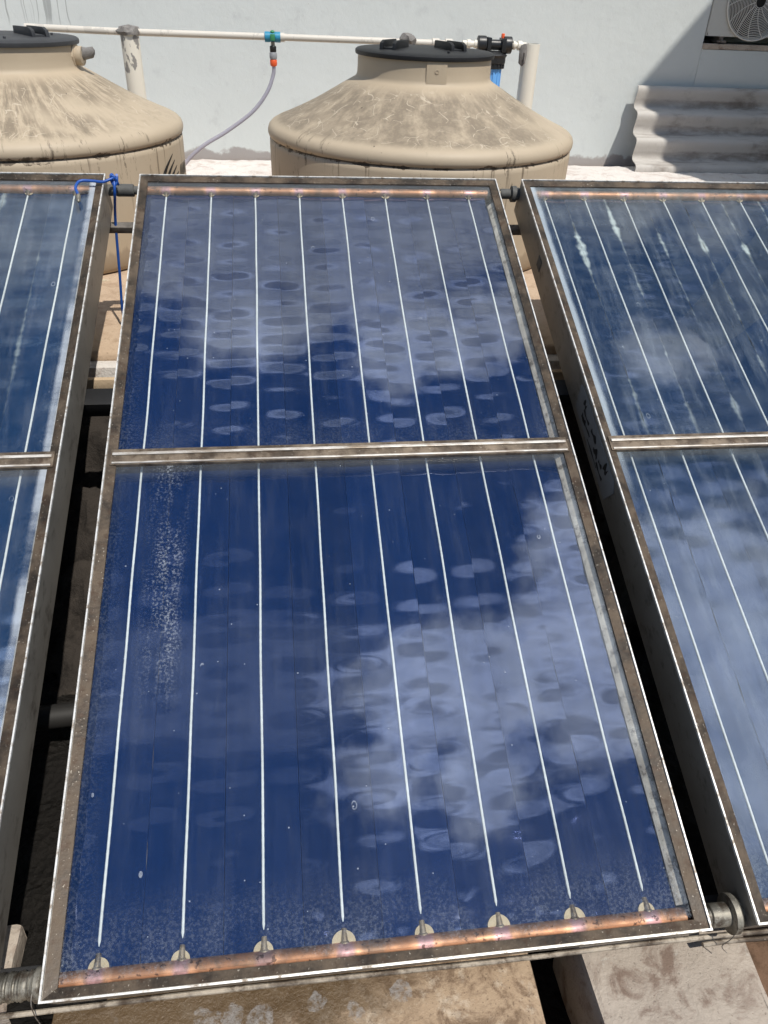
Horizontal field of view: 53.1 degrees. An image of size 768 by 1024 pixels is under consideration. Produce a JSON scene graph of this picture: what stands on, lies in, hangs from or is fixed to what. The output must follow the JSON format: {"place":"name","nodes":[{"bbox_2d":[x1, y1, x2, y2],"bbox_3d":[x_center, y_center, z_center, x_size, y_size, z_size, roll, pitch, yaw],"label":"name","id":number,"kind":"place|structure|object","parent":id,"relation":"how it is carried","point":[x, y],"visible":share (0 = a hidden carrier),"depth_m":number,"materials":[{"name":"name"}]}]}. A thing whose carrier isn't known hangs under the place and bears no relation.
{"place":"outdoors","nodes":[
{"label":"outdoors","id":0,"kind":"place"},
{"bbox_2d":[542,636,645,1019],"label":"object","id":1,"kind":"structure","parent":0,"point":[549,1003],"depth_m":1.41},
{"bbox_2d":[36,702,74,730],"bbox_3d":[-1.016,0.481,1.673,1.705,0.053,0.053,-5,36,-10],"label":"drain pipe","id":2,"kind":"object","parent":1,"relation":"on","point":[55,716],"depth_m":1.70,"materials":[{"name":"black plastic"}]},
{"bbox_2d":[52,953,545,1023],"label":"concrete block","id":3,"kind":"structure","parent":1,"relation":"on","point":[505,993],"depth_m":1.22,"materials":[{"name":"beige concrete"}]},
{"bbox_2d":[0,928,767,1019],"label":"steel rod","id":4,"kind":"object","parent":3,"relation":"on","point":[127,1001],"visible":1,"depth_m":1.22,"materials":[{"name":"grey metal"}]},
{"bbox_2d":[44,406,641,697],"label":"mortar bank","id":5,"kind":"structure","parent":1,"relation":"on","point":[65,639],"depth_m":2.08,"materials":[{"name":"concrete"}]},
{"bbox_2d":[86,370,563,388],"bbox_3d":[-0.055,-0.384,2.208,5.200,0.027,0.018,-2,35,-7],"label":"timber lath","id":6,"kind":"object","parent":5,"relation":"on","point":[100,382],"depth_m":2.12,"materials":[{"name":"brown wood"}]},
{"bbox_2d":[90,166,604,360],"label":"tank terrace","id":7,"kind":"structure","parent":1,"relation":"on","point":[107,332],"depth_m":2.43,"materials":[{"name":"beige concrete"}]},
{"bbox_2d":[0,25,185,273],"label":"water tank","id":8,"kind":"object","parent":7,"relation":"on","point":[63,109],"visible":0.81,"depth_m":2.56,"materials":[{"name":"plastic"}]},
{"bbox_2d":[115,24,146,98],"bbox_3d":[-1.106,-1.798,3.480,0.097,0.691,0.096,12,36,13],"label":"pipe post","id":9,"kind":"object","parent":7,"relation":"on","point":[131,52],"visible":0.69,"depth_m":3.33,"materials":[{"name":"white plastic"}]},
{"bbox_2d":[24,23,452,44],"bbox_3d":[-0.602,-2.085,3.356,1.840,0.054,0.089,-2,35,-7],"label":"water pipe","id":10,"kind":"object","parent":9,"relation":"attached to","point":[411,38],"visible":0.63,"depth_m":3.34,"materials":[{"name":"white plastic"}]},
{"bbox_2d":[265,30,280,66],"bbox_3d":[-0.490,-2.047,3.398,0.068,0.138,0.044,-2,35,-7],"label":"hose tap","id":11,"kind":"object","parent":10,"relation":"attached to","point":[272,36],"visible":1,"depth_m":3.38,"materials":[{"name":"teal plastic"}]},
{"bbox_2d":[185,66,275,164],"bbox_3d":[-0.777,-1.724,3.510,0.600,0.554,0.033,-10,37,-18],"label":"hose","id":12,"kind":"object","parent":11,"relation":"hanging from","point":[230,128],"visible":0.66,"depth_m":3.52,"materials":[{"name":"grey"}]},
{"bbox_2d":[88,354,560,376],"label":"kerb","id":13,"kind":"structure","parent":7,"relation":"attached to","point":[102,368],"depth_m":2.16,"materials":[{"name":"beige concrete"}]},
{"bbox_2d":[268,39,572,270],"bbox_3d":[0.139,-1.437,3.023,1.172,0.714,1.172,-2,35,-7],"label":"water tank","id":14,"kind":"object","parent":7,"relation":"on","point":[405,108],"visible":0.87,"depth_m":2.66,"materials":[{"name":"beige plastic"}]},
{"bbox_2d":[185,159,767,181],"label":"ledge","id":15,"kind":"object","parent":7,"relation":"on","point":[238,167],"visible":0.2,"depth_m":4.29,"materials":[{"name":"beige concrete"}]},
{"bbox_2d":[632,85,767,173],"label":"corrugated sheet","id":16,"kind":"object","parent":15,"relation":"on","point":[678,129],"visible":0.98,"depth_m":4.46,"materials":[{"name":"grey metal"}]},
{"bbox_2d":[516,43,539,109],"bbox_3d":[0.651,-1.861,3.699,0.098,0.674,0.078,-2,35,-7],"label":"pipe post","id":17,"kind":"object","parent":7,"relation":"on","point":[528,57],"visible":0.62,"depth_m":3.55,"materials":[{"name":"white plastic"}]},
{"bbox_2d":[462,33,526,86],"bbox_3d":[0.496,-1.999,3.579,0.296,0.389,0.114,-2,35,-7],"label":"water filter","id":18,"kind":"object","parent":17,"relation":"attached to","point":[503,45],"visible":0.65,"depth_m":3.48,"materials":[{"name":"black plastic"}]},
{"bbox_2d":[7,636,717,1023],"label":"roof coating","id":19,"kind":"object","parent":1,"relation":"on","point":[37,852],"visible":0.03,"depth_m":1.67,"materials":[{"name":"black"}]},
{"bbox_2d":[0,924,26,1023],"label":"concrete block","id":20,"kind":"structure","parent":19,"relation":"on","point":[15,943],"depth_m":1.26,"materials":[{"name":"beige concrete"}]},
{"bbox_2d":[6,919,106,1023],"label":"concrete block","id":21,"kind":"structure","parent":19,"relation":"on","point":[33,953],"depth_m":1.24,"materials":[{"name":"concrete"}]},
{"bbox_2d":[0,222,717,1000],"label":"support frame","id":22,"kind":"object","parent":19,"relation":"on","point":[96,402],"depth_m":1.82,"materials":[{"name":"black paint"}]},
{"bbox_2d":[0,172,112,969],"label":"solar collector","id":23,"kind":"object","parent":22,"relation":"on","point":[54,235],"visible":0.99,"depth_m":1.68,"materials":[{"name":"glass"}]},
{"bbox_2d":[74,173,122,312],"bbox_3d":[-0.787,-0.722,2.170,0.060,0.423,0.142,26,41,30],"label":"sensor cable","id":24,"kind":"object","parent":23,"relation":"attached to","point":[113,179],"visible":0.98,"depth_m":2.10,"materials":[{"name":"blue plastic"}]},
{"bbox_2d":[38,174,712,1003],"bbox_3d":[-0.084,-0.111,1.693,1.002,0.107,1.926,-2,57,-7],"label":"solar collector","id":25,"kind":"object","parent":22,"relation":"on","point":[360,686],"visible":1,"depth_m":1.45,"materials":[{"name":"glass"}]},
{"bbox_2d":[0,965,42,1004],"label":"pipe coupling","id":26,"kind":"object","parent":25,"relation":"attached to","point":[20,986],"visible":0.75,"depth_m":1.11,"materials":[{"name":"silver metal"}]},
{"bbox_2d":[30,994,39,1023],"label":"tie wire","id":27,"kind":"object","parent":26,"relation":"attached to","point":[32,1009],"visible":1,"depth_m":1.11,"materials":[{"name":"metal"}]},
{"bbox_2d":[108,184,137,196],"bbox_3d":[-0.719,-0.896,2.142,0.096,0.033,0.033,-2,35,-7],"label":"pipe coupling","id":28,"kind":"object","parent":25,"relation":"attached to","point":[126,190],"visible":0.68,"depth_m":2.13,"materials":[{"name":"grey rubber"}]},
{"bbox_2d":[499,186,519,201],"bbox_3d":[0.358,-0.940,2.273,0.082,0.045,0.045,-2,35,-7],"label":"pipe coupling","id":29,"kind":"object","parent":25,"relation":"attached to","point":[512,194],"visible":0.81,"depth_m":2.26,"materials":[{"name":"grey metal"}]},
{"bbox_2d":[705,892,745,934],"bbox_3d":[0.541,0.658,1.255,0.081,0.063,0.063,-2,35,-7],"label":"pipe coupling","id":30,"kind":"object","parent":25,"relation":"attached to","point":[726,911],"visible":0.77,"depth_m":1.24,"materials":[{"name":"silver metal"}]},
{"bbox_2d":[514,179,767,928],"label":"solar collector","id":31,"kind":"object","parent":22,"relation":"on","point":[653,295],"visible":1,"depth_m":1.79,"materials":[{"name":"glass"}]},
{"bbox_2d":[536,255,541,271],"bbox_3d":[0.426,-0.682,2.112,0.001,0.032,0.032,-2,57,-7],"label":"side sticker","id":32,"kind":"object","parent":31,"relation":"attached to","point":[539,263],"visible":1,"depth_m":2.11,"materials":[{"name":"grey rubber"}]},
{"bbox_2d":[576,384,613,499],"bbox_3d":[0.485,-0.160,1.781,0.002,0.073,0.310,-2,57,-7],"label":"side sticker","id":33,"kind":"object","parent":31,"relation":"attached to","point":[604,476],"visible":1,"depth_m":1.77,"materials":[{"name":"plastic"}]},
{"bbox_2d":[553,927,767,1023],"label":"concrete block","id":34,"kind":"structure","parent":19,"relation":"on","point":[693,982],"depth_m":1.27,"materials":[{"name":"beige concrete"}]},
{"bbox_2d":[701,935,767,947],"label":"steel rod","id":35,"kind":"object","parent":34,"relation":"on","point":[734,940],"visible":0.94,"depth_m":1.29,"materials":[{"name":"grey metal"}]},
{"bbox_2d":[0,0,767,166],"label":"building wall","id":36,"kind":"structure","parent":1,"relation":"on","point":[599,61],"depth_m":4.21,"materials":[{"name":"white paint"}]},
{"bbox_2d":[693,43,767,88],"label":"wall pier","id":37,"kind":"structure","parent":36,"relation":"attached to","point":[724,66],"depth_m":4.44,"materials":[{"name":"concrete"}]},
{"bbox_2d":[704,0,767,42],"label":"air conditioner","id":38,"kind":"object","parent":37,"relation":"on","point":[747,20],"visible":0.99,"depth_m":4.31,"materials":[{"name":"metal"}]},
{"bbox_2d":[743,926,767,996],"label":"earth","id":39,"kind":"structure","parent":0,"point":[758,951],"depth_m":1.36,"materials":[{"name":"brown soil"}]}
]}

